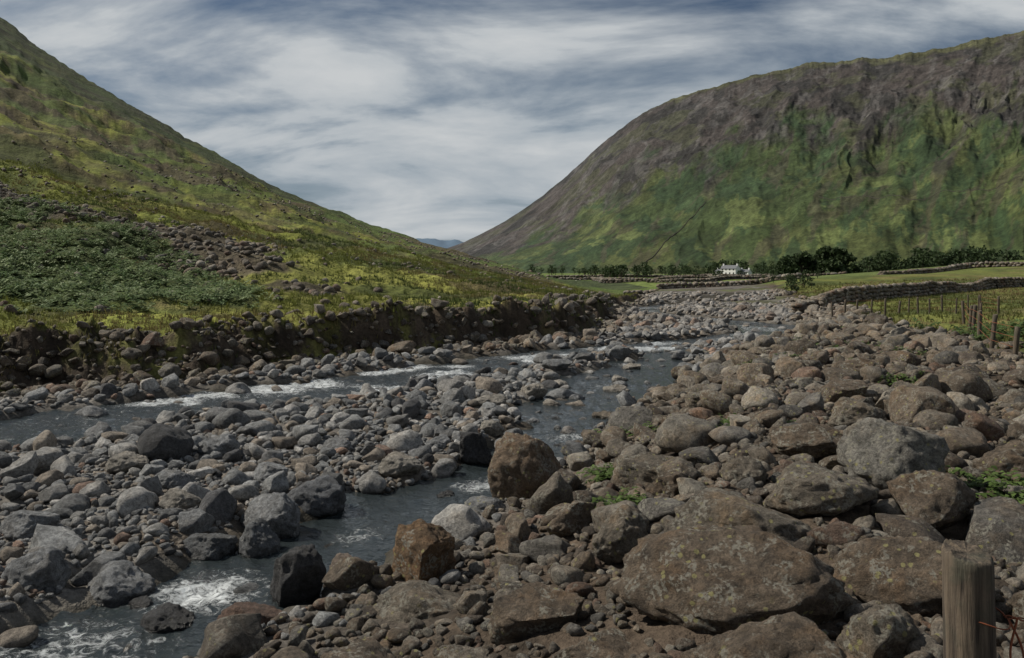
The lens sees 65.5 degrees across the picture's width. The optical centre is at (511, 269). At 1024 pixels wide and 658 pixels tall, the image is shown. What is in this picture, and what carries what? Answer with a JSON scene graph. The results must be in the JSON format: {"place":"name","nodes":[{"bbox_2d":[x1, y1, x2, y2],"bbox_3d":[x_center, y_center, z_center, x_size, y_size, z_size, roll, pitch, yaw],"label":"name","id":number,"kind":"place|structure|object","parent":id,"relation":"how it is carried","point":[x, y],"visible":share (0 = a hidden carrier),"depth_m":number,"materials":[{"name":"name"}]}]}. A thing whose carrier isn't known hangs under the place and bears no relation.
{"place":"outdoors","nodes":[
{"label":"outdoors","id":0,"kind":"place"},
{"bbox_2d":[0,17,650,385],"bbox_3d":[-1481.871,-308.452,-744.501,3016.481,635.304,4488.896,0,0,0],"label":"grassy hillside","id":1,"kind":"structure","parent":0,"point":[54,98],"depth_m":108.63,"materials":[{"name":"plant"}]},
{"bbox_2d":[0,194,284,312],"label":"bracken","id":2,"kind":"object","parent":1,"relation":"on","point":[124,288],"visible":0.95,"depth_m":33.40,"materials":[{"name":"green plant"}]},
{"bbox_2d":[0,119,574,314],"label":"hillside scree","id":3,"kind":"structure","parent":1,"relation":"on","point":[176,244],"depth_m":47.16,"materials":[{"name":"stone"}]},
{"bbox_2d":[0,304,794,657],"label":"river","id":4,"kind":"structure","parent":0,"point":[364,526],"depth_m":10.30,"materials":[{"name":"liquid"}]},
{"bbox_2d":[0,546,70,590],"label":"boulder","id":5,"kind":"object","parent":4,"relation":"in","point":[40,569],"visible":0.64,"depth_m":7.15,"materials":[{"name":"stone"}]},
{"bbox_2d":[127,595,153,608],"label":"boulder","id":6,"kind":"object","parent":4,"relation":"in","point":[141,602],"visible":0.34,"depth_m":7.06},
{"bbox_2d":[253,461,288,483],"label":"boulder","id":7,"kind":"object","parent":4,"relation":"in","point":[263,471],"visible":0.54,"depth_m":10.79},
{"bbox_2d":[391,519,455,581],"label":"boulder","id":8,"kind":"object","parent":4,"relation":"in","point":[423,550],"visible":0.85,"depth_m":7.13,"materials":[{"name":"stone"}]},
{"bbox_2d":[424,434,450,449],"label":"boulder","id":9,"kind":"object","parent":4,"relation":"in","point":[439,442],"visible":0.55,"depth_m":12.78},
{"bbox_2d":[464,495,505,512],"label":"boulder","id":10,"kind":"object","parent":4,"relation":"in","point":[480,503],"visible":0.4,"depth_m":9.02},
{"bbox_2d":[472,394,506,406],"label":"boulder","id":11,"kind":"object","parent":4,"relation":"in","point":[498,399],"visible":0.49,"depth_m":16.66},
{"bbox_2d":[543,398,561,405],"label":"boulder","id":12,"kind":"object","parent":4,"relation":"in","point":[549,402],"visible":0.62,"depth_m":17.50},
{"bbox_2d":[603,384,629,391],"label":"boulder","id":13,"kind":"object","parent":4,"relation":"in","point":[616,388],"visible":0.56,"depth_m":19.66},
{"bbox_2d":[612,375,627,381],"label":"boulder","id":14,"kind":"object","parent":4,"relation":"in","point":[617,378],"visible":0.57,"depth_m":21.34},
{"bbox_2d":[622,363,640,369],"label":"boulder","id":15,"kind":"object","parent":4,"relation":"in","point":[629,366],"visible":0.69,"depth_m":23.89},
{"bbox_2d":[416,238,462,247],"bbox_3d":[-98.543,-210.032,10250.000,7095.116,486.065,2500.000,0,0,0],"label":"distant hills","id":16,"kind":"structure","parent":0,"point":[444,243],"depth_m":11230.37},
{"bbox_2d":[0,260,1023,657],"bbox_3d":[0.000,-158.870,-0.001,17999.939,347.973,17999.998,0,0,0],"label":"ground","id":17,"kind":"structure","parent":0,"point":[160,568],"depth_m":20.62,"materials":[{"name":"soil"}]},
{"bbox_2d":[0,510,60,540],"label":"boulder","id":18,"kind":"object","parent":17,"relation":"on","point":[18,524],"visible":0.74,"depth_m":8.48,"materials":[{"name":"stone"}]},
{"bbox_2d":[87,560,155,607],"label":"boulder","id":19,"kind":"object","parent":17,"relation":"on","point":[116,583],"visible":0.73,"depth_m":7.25,"materials":[{"name":"stone"}]},
{"bbox_2d":[105,451,148,472],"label":"boulder","id":20,"kind":"object","parent":17,"relation":"on","point":[125,461],"visible":0.7,"depth_m":11.05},
{"bbox_2d":[140,602,194,633],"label":"boulder","id":21,"kind":"object","parent":17,"relation":"on","point":[167,617],"visible":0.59,"depth_m":6.67,"materials":[{"name":"stone"}]},
{"bbox_2d":[155,469,196,489],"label":"boulder","id":22,"kind":"object","parent":17,"relation":"on","point":[169,479],"visible":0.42,"depth_m":10.35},
{"bbox_2d":[158,488,201,509],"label":"boulder","id":23,"kind":"object","parent":17,"relation":"on","point":[177,498],"visible":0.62,"depth_m":9.30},
{"bbox_2d":[183,533,238,560],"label":"boulder","id":24,"kind":"object","parent":17,"relation":"on","point":[207,547],"visible":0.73,"depth_m":8.29,"materials":[{"name":"stone"}]},
{"bbox_2d":[197,433,240,454],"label":"boulder","id":25,"kind":"object","parent":17,"relation":"on","point":[223,444],"visible":0.73,"depth_m":12.21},
{"bbox_2d":[217,601,282,625],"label":"boulder","id":26,"kind":"object","parent":17,"relation":"on","point":[268,612],"visible":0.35,"depth_m":6.53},
{"bbox_2d":[238,518,279,557],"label":"boulder","id":27,"kind":"object","parent":17,"relation":"on","point":[259,537],"visible":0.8,"depth_m":8.35,"materials":[{"name":"stone"}]},
{"bbox_2d":[240,492,300,538],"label":"boulder","id":28,"kind":"object","parent":17,"relation":"on","point":[280,513],"visible":0.61,"depth_m":8.91,"materials":[{"name":"stone"}]},
{"bbox_2d":[270,544,326,606],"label":"boulder","id":29,"kind":"object","parent":17,"relation":"on","point":[299,573],"visible":0.81,"depth_m":7.11,"materials":[{"name":"stone"}]},
{"bbox_2d":[286,474,346,517],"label":"boulder","id":30,"kind":"object","parent":17,"relation":"on","point":[322,496],"visible":0.63,"depth_m":9.71,"materials":[{"name":"stone"}]},
{"bbox_2d":[320,436,353,451],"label":"boulder","id":31,"kind":"object","parent":17,"relation":"on","point":[337,442],"visible":0.44,"depth_m":12.71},
{"bbox_2d":[323,553,360,587],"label":"boulder","id":32,"kind":"object","parent":17,"relation":"on","point":[337,557],"visible":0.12,"depth_m":7.60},
{"bbox_2d":[320,638,387,657],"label":"boulder","id":33,"kind":"object","parent":17,"relation":"on","point":[366,648],"visible":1,"depth_m":5.03,"materials":[{"name":"stone"}]},
{"bbox_2d":[378,451,422,476],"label":"boulder","id":34,"kind":"object","parent":17,"relation":"on","point":[395,464],"visible":0.9,"depth_m":11.23,"materials":[{"name":"stone"}]},
{"bbox_2d":[373,580,461,622],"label":"boulder","id":35,"kind":"object","parent":17,"relation":"on","point":[404,602],"visible":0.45,"depth_m":6.23,"materials":[{"name":"stone"}]},
{"bbox_2d":[436,490,454,497],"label":"boulder","id":36,"kind":"object","parent":17,"relation":"on","point":[446,493],"visible":0.43,"depth_m":10.48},
{"bbox_2d":[433,645,489,657],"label":"boulder","id":37,"kind":"object","parent":17,"relation":"on","point":[454,651],"visible":1,"depth_m":4.65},
{"bbox_2d":[459,431,492,465],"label":"boulder","id":38,"kind":"object","parent":17,"relation":"on","point":[474,448],"visible":0.92,"depth_m":12.15,"materials":[{"name":"stone"}]},
{"bbox_2d":[480,420,504,436],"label":"boulder","id":39,"kind":"object","parent":17,"relation":"on","point":[493,428],"visible":0.91,"depth_m":13.77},
{"bbox_2d":[0,289,1023,657],"bbox_3d":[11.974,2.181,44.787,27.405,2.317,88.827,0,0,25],"label":"river cobbles","id":40,"kind":"object","parent":17,"relation":"on","point":[244,635],"visible":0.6,"depth_m":12.97,"materials":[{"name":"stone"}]},
{"bbox_2d":[0,302,1023,657],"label":"river pebbles","id":41,"kind":"object","parent":17,"relation":"on","point":[362,610],"visible":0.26,"depth_m":8.76,"materials":[{"name":"stone"}]},
{"bbox_2d":[487,432,560,498],"bbox_3d":[0.170,2.570,9.886,0.948,1.080,0.800,0,0,0],"label":"boulder","id":42,"kind":"object","parent":17,"relation":"on","point":[525,465],"visible":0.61,"depth_m":9.62,"materials":[{"name":"stone"}]},
{"bbox_2d":[27,290,1023,563],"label":"river boulders","id":43,"kind":"object","parent":17,"relation":"on","point":[995,528],"visible":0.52,"depth_m":13.17,"materials":[{"name":"stone"}]},
{"bbox_2d":[526,418,539,422],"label":"boulder","id":44,"kind":"object","parent":17,"relation":"on","point":[532,420],"visible":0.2,"depth_m":15.55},
{"bbox_2d":[521,383,547,398],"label":"boulder","id":45,"kind":"object","parent":17,"relation":"on","point":[538,391],"visible":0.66,"depth_m":18.41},
{"bbox_2d":[487,581,584,645],"bbox_3d":[0.142,2.372,5.301,0.661,0.504,0.461,0,0,25],"label":"boulder","id":46,"kind":"object","parent":17,"relation":"on","point":[528,609],"visible":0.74,"depth_m":5.20,"materials":[{"name":"stone"}]},
{"bbox_2d":[554,379,568,386],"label":"boulder","id":47,"kind":"object","parent":17,"relation":"on","point":[560,382],"visible":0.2,"depth_m":20.38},
{"bbox_2d":[560,426,576,433],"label":"boulder","id":48,"kind":"object","parent":17,"relation":"on","point":[567,430],"visible":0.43,"depth_m":14.56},
{"bbox_2d":[545,500,594,537],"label":"boulder","id":49,"kind":"object","parent":17,"relation":"on","point":[573,517],"visible":0.81,"depth_m":7.56,"materials":[{"name":"stone"}]},
{"bbox_2d":[569,394,584,399],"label":"boulder","id":50,"kind":"object","parent":17,"relation":"on","point":[576,397],"visible":0.52,"depth_m":18.34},
{"bbox_2d":[552,627,630,657],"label":"boulder","id":51,"kind":"object","parent":17,"relation":"on","point":[609,642],"visible":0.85,"depth_m":4.62,"materials":[{"name":"stone"}]},
{"bbox_2d":[592,410,611,418],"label":"boulder","id":52,"kind":"object","parent":17,"relation":"on","point":[603,414],"visible":0.3,"depth_m":16.09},
{"bbox_2d":[592,276,616,281],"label":"dry stone wall","id":53,"kind":"structure","parent":17,"relation":"on","point":[596,278],"depth_m":206.50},
{"bbox_2d":[527,263,708,274],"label":"distant trees","id":54,"kind":"object","parent":17,"relation":"on","point":[553,270],"visible":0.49,"depth_m":765.40,"materials":[{"name":"green plant"}]},
{"bbox_2d":[592,504,648,564],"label":"boulder","id":55,"kind":"object","parent":17,"relation":"on","point":[623,529],"visible":0.79,"depth_m":6.36,"materials":[{"name":"stone"}]},
{"bbox_2d":[591,262,653,277],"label":"distant trees","id":56,"kind":"object","parent":17,"relation":"on","point":[612,271],"visible":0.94,"depth_m":309.97,"materials":[{"name":"green plant"}]},
{"bbox_2d":[610,452,673,489],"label":"boulder","id":57,"kind":"object","parent":17,"relation":"on","point":[632,470],"visible":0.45,"depth_m":8.79,"materials":[{"name":"stone"}]},
{"bbox_2d":[546,274,771,277],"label":"dry stone wall","id":58,"kind":"structure","parent":17,"relation":"on","point":[602,275],"depth_m":334.99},
{"bbox_2d":[559,275,763,279],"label":"dry stone wall","id":59,"kind":"structure","parent":17,"relation":"on","point":[590,278],"depth_m":237.53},
{"bbox_2d":[646,468,692,496],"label":"boulder","id":60,"kind":"object","parent":17,"relation":"on","point":[666,483],"visible":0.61,"depth_m":7.91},
{"bbox_2d":[684,390,719,407],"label":"boulder","id":61,"kind":"object","parent":17,"relation":"on","point":[692,399],"visible":0.27,"depth_m":13.38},
{"bbox_2d":[702,264,711,273],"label":"broadleaf tree","id":62,"kind":"object","parent":17,"relation":"on","point":[709,268],"visible":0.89,"depth_m":479.74,"materials":[{"name":"green plant"}]},
{"bbox_2d":[623,273,801,294],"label":"dry stone wall","id":63,"kind":"structure","parent":17,"relation":"on","point":[714,284],"depth_m":110.37,"materials":[{"name":"stone"}]},
{"bbox_2d":[710,261,720,272],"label":"broadleaf tree","id":64,"kind":"object","parent":17,"relation":"on","point":[716,264],"visible":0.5,"depth_m":499.33,"materials":[{"name":"green plant"}]},
{"bbox_2d":[658,263,780,274],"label":"distant trees","id":65,"kind":"object","parent":17,"relation":"on","point":[687,272],"visible":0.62,"depth_m":428.55,"materials":[{"name":"green plant"}]},
{"bbox_2d":[599,271,846,282],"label":"dry stone wall","id":66,"kind":"structure","parent":17,"relation":"on","point":[719,278],"depth_m":169.67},
{"bbox_2d":[719,259,728,266],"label":"broadleaf tree","id":67,"kind":"object","parent":17,"relation":"on","point":[722,262],"visible":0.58,"depth_m":618.14,"materials":[{"name":"green plant"}]},
{"bbox_2d":[720,264,740,275],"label":"farmhouse","id":68,"kind":"object","parent":17,"relation":"on","point":[730,269],"visible":0.77,"depth_m":557.18,"materials":[{"name":"paint"}]},
{"bbox_2d":[587,265,875,276],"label":"distant trees","id":69,"kind":"object","parent":17,"relation":"on","point":[694,272],"visible":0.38,"depth_m":290.99,"materials":[{"name":"green plant"}]},
{"bbox_2d":[729,259,738,264],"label":"broadleaf tree","id":70,"kind":"object","parent":17,"relation":"on","point":[734,262],"visible":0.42,"depth_m":638.32,"materials":[{"name":"green plant"}]},
{"bbox_2d":[610,524,861,633],"bbox_3d":[1.357,2.000,5.047,1.470,0.720,1.065,0,0,0],"label":"boulder","id":71,"kind":"object","parent":17,"relation":"on","point":[713,579],"visible":0.77,"depth_m":4.78,"materials":[{"name":"stone"}]},
{"bbox_2d":[663,487,811,544],"bbox_3d":[1.831,2.100,6.380,1.233,0.600,0.889,0,0,0],"label":"boulder","id":72,"kind":"object","parent":17,"relation":"on","point":[712,506],"visible":0.46,"depth_m":6.23,"materials":[{"name":"stone"}]},
{"bbox_2d":[738,260,748,268],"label":"broadleaf tree","id":73,"kind":"object","parent":17,"relation":"on","point":[744,264],"visible":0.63,"depth_m":628.65,"materials":[{"name":"green plant"}]},
{"bbox_2d":[719,456,768,483],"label":"boulder","id":74,"kind":"object","parent":17,"relation":"on","point":[738,469],"visible":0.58,"depth_m":8.01,"materials":[{"name":"stone"}]},
{"bbox_2d":[739,268,751,274],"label":"farm outbuilding","id":75,"kind":"structure","parent":17,"relation":"on","point":[747,271],"depth_m":553.93,"materials":[{"name":"stone"}]},
{"bbox_2d":[752,263,760,273],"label":"broadleaf tree","id":76,"kind":"object","parent":17,"relation":"on","point":[756,266],"visible":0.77,"depth_m":499.52,"materials":[{"name":"green plant"}]},
{"bbox_2d":[757,261,765,273],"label":"broadleaf tree","id":77,"kind":"object","parent":17,"relation":"on","point":[763,263],"visible":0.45,"depth_m":564.19,"materials":[{"name":"green plant"}]},
{"bbox_2d":[680,612,846,657],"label":"boulder","id":78,"kind":"object","parent":17,"relation":"on","point":[791,635],"visible":1,"depth_m":3.89,"materials":[{"name":"stone"}]},
{"bbox_2d":[769,257,791,274],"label":"broadleaf tree","id":79,"kind":"object","parent":17,"relation":"on","point":[783,266],"visible":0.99,"depth_m":184.24,"materials":[{"name":"green plant"}]},
{"bbox_2d":[779,255,800,273],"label":"broadleaf tree","id":80,"kind":"object","parent":17,"relation":"on","point":[789,256],"visible":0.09,"depth_m":190.18,"materials":[{"name":"green plant"}]},
{"bbox_2d":[760,269,820,293],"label":"riverside scrub","id":81,"kind":"object","parent":17,"relation":"on","point":[794,279],"visible":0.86,"depth_m":83.78,"materials":[{"name":"green plant"}]},
{"bbox_2d":[576,326,1023,507],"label":"weed clumps","id":82,"kind":"object","parent":17,"relation":"on","point":[990,479],"visible":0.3,"depth_m":7.63,"materials":[{"name":"green plant"}]},
{"bbox_2d":[789,299,817,312],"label":"dry stone wall","id":83,"kind":"structure","parent":17,"relation":"on","point":[801,306],"depth_m":49.06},
{"bbox_2d":[789,250,819,273],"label":"broadleaf tree","id":84,"kind":"object","parent":17,"relation":"on","point":[805,258],"visible":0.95,"depth_m":186.62,"materials":[{"name":"green plant"}]},
{"bbox_2d":[768,423,842,461],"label":"boulder","id":85,"kind":"object","parent":17,"relation":"on","point":[818,442],"visible":0.76,"depth_m":8.89,"materials":[{"name":"stone"}]},
{"bbox_2d":[763,461,879,517],"bbox_3d":[2.651,1.922,6.799,0.955,0.504,0.714,0,0,-23],"label":"boulder","id":86,"kind":"object","parent":17,"relation":"on","point":[802,489],"visible":0.94,"depth_m":6.56,"materials":[{"name":"stone"}]},
{"bbox_2d":[811,245,835,273],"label":"broadleaf tree","id":87,"kind":"object","parent":17,"relation":"on","point":[822,253],"visible":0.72,"depth_m":184.92,"materials":[{"name":"green plant"}]},
{"bbox_2d":[817,246,851,273],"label":"broadleaf tree","id":88,"kind":"object","parent":17,"relation":"on","point":[830,264],"visible":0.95,"depth_m":182.62,"materials":[{"name":"green plant"}]},
{"bbox_2d":[813,377,868,402],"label":"boulder","id":89,"kind":"object","parent":17,"relation":"on","point":[834,390],"visible":0.62,"depth_m":12.63,"materials":[{"name":"stone"}]},
{"bbox_2d":[834,252,857,273],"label":"broadleaf tree","id":90,"kind":"object","parent":17,"relation":"on","point":[847,259],"visible":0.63,"depth_m":188.86,"materials":[{"name":"green plant"}]},
{"bbox_2d":[827,397,885,426],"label":"boulder","id":91,"kind":"object","parent":17,"relation":"on","point":[847,411],"visible":0.66,"depth_m":10.39,"materials":[{"name":"stone"}]},
{"bbox_2d":[832,357,881,373],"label":"boulder","id":92,"kind":"object","parent":17,"relation":"on","point":[857,364],"visible":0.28,"depth_m":15.34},
{"bbox_2d":[850,262,866,272],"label":"broadleaf tree","id":93,"kind":"object","parent":17,"relation":"on","point":[854,267],"visible":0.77,"depth_m":195.90,"materials":[{"name":"green plant"}]},
{"bbox_2d":[836,603,920,657],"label":"boulder","id":94,"kind":"object","parent":17,"relation":"on","point":[885,630],"visible":0.94,"depth_m":4.20,"materials":[{"name":"stone"}]},
{"bbox_2d":[858,250,917,272],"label":"distant trees","id":95,"kind":"object","parent":17,"relation":"on","point":[887,261],"visible":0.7,"depth_m":287.09,"materials":[{"name":"green plant"}]},
{"bbox_2d":[836,417,949,489],"bbox_3d":[3.601,1.840,7.591,0.728,0.840,0.925,0,0,-41],"label":"boulder","id":96,"kind":"object","parent":17,"relation":"on","point":[879,453],"visible":0.77,"depth_m":7.38,"materials":[{"name":"stone"}]},
{"bbox_2d":[875,350,921,365],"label":"boulder","id":97,"kind":"object","parent":17,"relation":"on","point":[906,357],"visible":0.39,"depth_m":17.35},
{"bbox_2d":[781,278,1023,349],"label":"meadow grass","id":98,"kind":"structure","parent":17,"relation":"on","point":[972,296],"depth_m":51.36,"materials":[{"name":"green plant"}]},
{"bbox_2d":[831,295,979,316],"bbox_3d":[19.600,2.017,39.459,9.257,1.476,0.525,0,0,-19],"label":"wire fence","id":99,"kind":"object","parent":17,"relation":"on","point":[899,306],"visible":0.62,"depth_m":39.36,"materials":[{"name":"brown wood"}]},
{"bbox_2d":[832,535,1004,617],"bbox_3d":[2.617,2.080,5.295,0.977,0.600,0.792,0,0,0],"label":"boulder","id":100,"kind":"object","parent":17,"relation":"on","point":[905,573],"visible":0.45,"depth_m":5.18,"materials":[{"name":"stone"}]},
{"bbox_2d":[816,277,1023,306],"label":"dry stone wall","id":101,"kind":"structure","parent":17,"relation":"on","point":[861,293],"depth_m":65.11,"materials":[{"name":"stone"}]},
{"bbox_2d":[886,470,975,530],"bbox_3d":[3.553,1.966,6.677,0.684,0.532,0.564,0,0,0],"label":"boulder","id":102,"kind":"object","parent":17,"relation":"on","point":[938,501],"visible":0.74,"depth_m":6.58,"materials":[{"name":"stone"}]},
{"bbox_2d":[877,261,1023,274],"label":"dry stone wall","id":103,"kind":"structure","parent":17,"relation":"on","point":[951,267],"depth_m":123.53,"materials":[{"name":"stone"}]},
{"bbox_2d":[902,245,1023,267],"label":"distant trees","id":104,"kind":"object","parent":17,"relation":"on","point":[925,257],"visible":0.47,"depth_m":314.90,"materials":[{"name":"green plant"}]},
{"bbox_2d":[909,318,1023,346],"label":"bracken","id":105,"kind":"object","parent":17,"relation":"on","point":[988,325],"visible":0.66,"depth_m":25.48,"materials":[{"name":"green plant"}]},
{"bbox_2d":[942,539,1023,657],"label":"barbed wire fence","id":106,"kind":"object","parent":17,"relation":"on","point":[968,601],"visible":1,"depth_m":1.96,"materials":[{"name":"brown wood"}]},
{"bbox_2d":[961,295,1020,354],"bbox_3d":[18.035,1.876,30.523,1.473,1.410,26.427,0,0,30],"label":"wire fence","id":107,"kind":"object","parent":17,"relation":"on","point":[974,314],"visible":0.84,"depth_m":23.16,"materials":[{"name":"brown wood"}]},
{"bbox_2d":[971,440,1023,478],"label":"boulder","id":108,"kind":"object","parent":17,"relation":"on","point":[1007,457],"visible":0.61,"depth_m":7.77,"materials":[{"name":"stone"}]},
{"bbox_2d":[1006,590,1023,633],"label":"boulder","id":109,"kind":"object","parent":17,"relation":"on","point":[1015,602],"visible":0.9,"depth_m":4.66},
{"bbox_2d":[0,0,1023,241],"label":"sky","id":110,"kind":"structure","parent":0,"point":[431,119],"materials":[{"name":"grey"}]},
{"bbox_2d":[447,30,1023,273],"bbox_3d":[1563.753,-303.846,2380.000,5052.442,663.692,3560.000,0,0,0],"label":"mountain","id":111,"kind":"structure","parent":0,"point":[759,164],"depth_m":1611.44,"materials":[{"name":"plant"}]},
{"bbox_2d":[637,202,705,267],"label":"intake wall","id":112,"kind":"structure","parent":111,"relation":"on","point":[673,235],"depth_m":1439.35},
{"bbox_2d":[819,176,1020,199],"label":"intake wall","id":113,"kind":"structure","parent":111,"relation":"on","point":[923,199],"depth_m":1176.38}
]}

